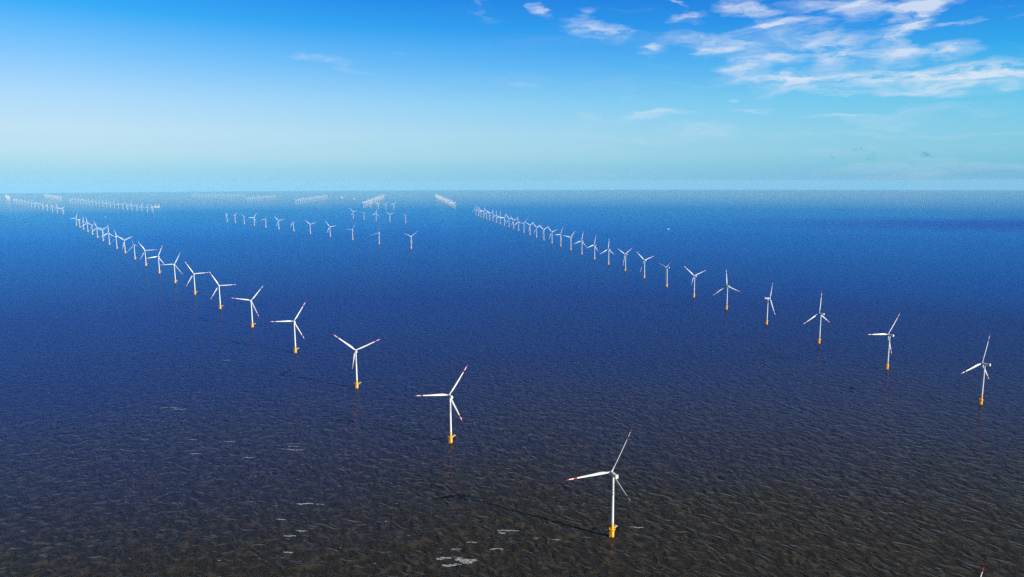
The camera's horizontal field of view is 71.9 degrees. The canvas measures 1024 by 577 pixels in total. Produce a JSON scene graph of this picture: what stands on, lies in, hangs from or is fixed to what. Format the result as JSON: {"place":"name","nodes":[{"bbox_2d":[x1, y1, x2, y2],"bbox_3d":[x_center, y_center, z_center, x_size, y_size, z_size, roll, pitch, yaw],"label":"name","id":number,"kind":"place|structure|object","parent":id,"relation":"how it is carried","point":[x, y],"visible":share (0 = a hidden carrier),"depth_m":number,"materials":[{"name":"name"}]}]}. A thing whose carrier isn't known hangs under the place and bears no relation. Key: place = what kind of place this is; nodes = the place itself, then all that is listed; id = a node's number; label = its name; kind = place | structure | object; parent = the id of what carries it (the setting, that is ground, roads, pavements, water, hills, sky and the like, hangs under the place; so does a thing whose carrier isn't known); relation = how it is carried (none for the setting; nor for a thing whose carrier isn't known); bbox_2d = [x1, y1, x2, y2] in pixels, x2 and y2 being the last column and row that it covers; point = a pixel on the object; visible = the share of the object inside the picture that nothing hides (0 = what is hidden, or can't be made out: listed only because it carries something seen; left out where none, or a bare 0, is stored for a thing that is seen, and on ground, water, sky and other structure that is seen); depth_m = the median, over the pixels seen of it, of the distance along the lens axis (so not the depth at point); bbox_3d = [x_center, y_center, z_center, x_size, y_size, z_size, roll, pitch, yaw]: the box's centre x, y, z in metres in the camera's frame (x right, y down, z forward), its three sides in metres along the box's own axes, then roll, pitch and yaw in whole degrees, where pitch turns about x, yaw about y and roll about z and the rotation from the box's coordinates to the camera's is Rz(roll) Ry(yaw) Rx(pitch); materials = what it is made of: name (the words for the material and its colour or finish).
{"place":"outdoors","nodes":[
{"label":"outdoors","id":0,"kind":"place"},
{"bbox_2d":[0,190,1023,576],"bbox_3d":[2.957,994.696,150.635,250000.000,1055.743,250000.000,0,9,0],"label":"sea","id":1,"kind":"structure","parent":0,"point":[154,416],"depth_m":1684.38,"materials":[{"name":"liquid"}]},
{"bbox_2d":[139,243,156,265],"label":"wind turbine","id":2,"kind":"object","parent":1,"relation":"on","point":[145,254],"visible":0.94,"depth_m":4106.46,"materials":[{"name":"white metal"}]},
{"bbox_2d":[145,247,161,273],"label":"wind turbine","id":3,"kind":"object","parent":1,"relation":"on","point":[158,260],"visible":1,"depth_m":3758.47,"materials":[{"name":"white metal"}]},
{"bbox_2d":[164,256,180,282],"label":"wind turbine","id":4,"kind":"object","parent":1,"relation":"on","point":[175,280],"visible":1,"depth_m":3398.72,"materials":[{"name":"white metal"}]},
{"bbox_2d":[185,262,208,294],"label":"wind turbine","id":5,"kind":"object","parent":1,"relation":"on","point":[194,278],"visible":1,"depth_m":3044.36,"materials":[{"name":"white metal"}]},
{"bbox_2d":[210,273,236,308],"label":"wind turbine","id":6,"kind":"object","parent":1,"relation":"on","point":[219,291],"visible":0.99,"depth_m":2692.21,"materials":[{"name":"white metal"}]},
{"bbox_2d":[234,286,262,327],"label":"wind turbine","id":7,"kind":"object","parent":1,"relation":"on","point":[252,324],"visible":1,"depth_m":2348.28,"materials":[{"name":"white metal"}]},
{"bbox_2d":[270,303,304,352],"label":"wind turbine","id":8,"kind":"object","parent":1,"relation":"on","point":[295,348],"visible":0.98,"depth_m":1993.62,"materials":[{"name":"white metal"}]},
{"bbox_2d":[333,334,379,388],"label":"wind turbine","id":9,"kind":"object","parent":1,"relation":"on","point":[356,383],"visible":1,"depth_m":1648.65,"materials":[{"name":"white metal"}]},
{"bbox_2d":[120,361,641,566],"bbox_3d":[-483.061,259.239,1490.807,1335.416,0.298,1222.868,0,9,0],"label":"sea foam","id":10,"kind":"object","parent":1,"relation":"on","point":[466,560],"visible":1,"depth_m":952.72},
{"bbox_2d":[416,366,466,443],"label":"wind turbine","id":11,"kind":"object","parent":1,"relation":"on","point":[450,402],"visible":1,"depth_m":1298.90,"materials":[{"name":"white metal"}]},
{"bbox_2d":[568,429,631,537],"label":"wind turbine","id":12,"kind":"object","parent":1,"relation":"on","point":[613,526],"visible":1,"depth_m":950.42,"materials":[{"name":"white metal"}]},
{"bbox_2d":[620,249,630,270],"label":"wind turbine","id":13,"kind":"object","parent":1,"relation":"on","point":[625,258],"visible":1,"depth_m":3800.11,"materials":[{"name":"white metal"}]},
{"bbox_2d":[637,252,650,277],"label":"wind turbine","id":14,"kind":"object","parent":1,"relation":"on","point":[644,265],"visible":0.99,"depth_m":3517.35,"materials":[{"name":"white metal"}]},
{"bbox_2d":[663,259,672,286],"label":"wind turbine","id":15,"kind":"object","parent":1,"relation":"on","point":[667,273],"visible":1,"depth_m":3224.18,"materials":[{"name":"white metal"}]},
{"bbox_2d":[684,266,705,297],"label":"wind turbine","id":16,"kind":"object","parent":1,"relation":"on","point":[694,276],"visible":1,"depth_m":2928.95,"materials":[{"name":"white metal"}]},
{"bbox_2d":[714,271,739,309],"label":"wind turbine","id":17,"kind":"object","parent":1,"relation":"on","point":[727,290],"visible":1,"depth_m":2645.98,"materials":[{"name":"white metal"}]},
{"bbox_2d":[764,283,774,324],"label":"wind turbine","id":18,"kind":"object","parent":1,"relation":"on","point":[767,298],"visible":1,"depth_m":2363.12,"materials":[{"name":"white metal"}]},
{"bbox_2d":[804,293,828,343],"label":"wind turbine","id":19,"kind":"object","parent":1,"relation":"on","point":[821,314],"visible":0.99,"depth_m":2086.24,"materials":[{"name":"white metal"}]},
{"bbox_2d":[867,317,897,369],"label":"wind turbine","id":20,"kind":"object","parent":1,"relation":"on","point":[889,346],"visible":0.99,"depth_m":1798.15,"materials":[{"name":"white metal"}]},
{"bbox_2d":[961,336,990,404],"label":"wind turbine","id":21,"kind":"object","parent":1,"relation":"on","point":[981,399],"visible":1,"depth_m":1511.62,"materials":[{"name":"white metal"}]},
{"bbox_2d":[0,0,1023,192],"label":"sky","id":22,"kind":"structure","parent":0,"point":[96,95],"materials":[{"name":"blue"}]}
]}

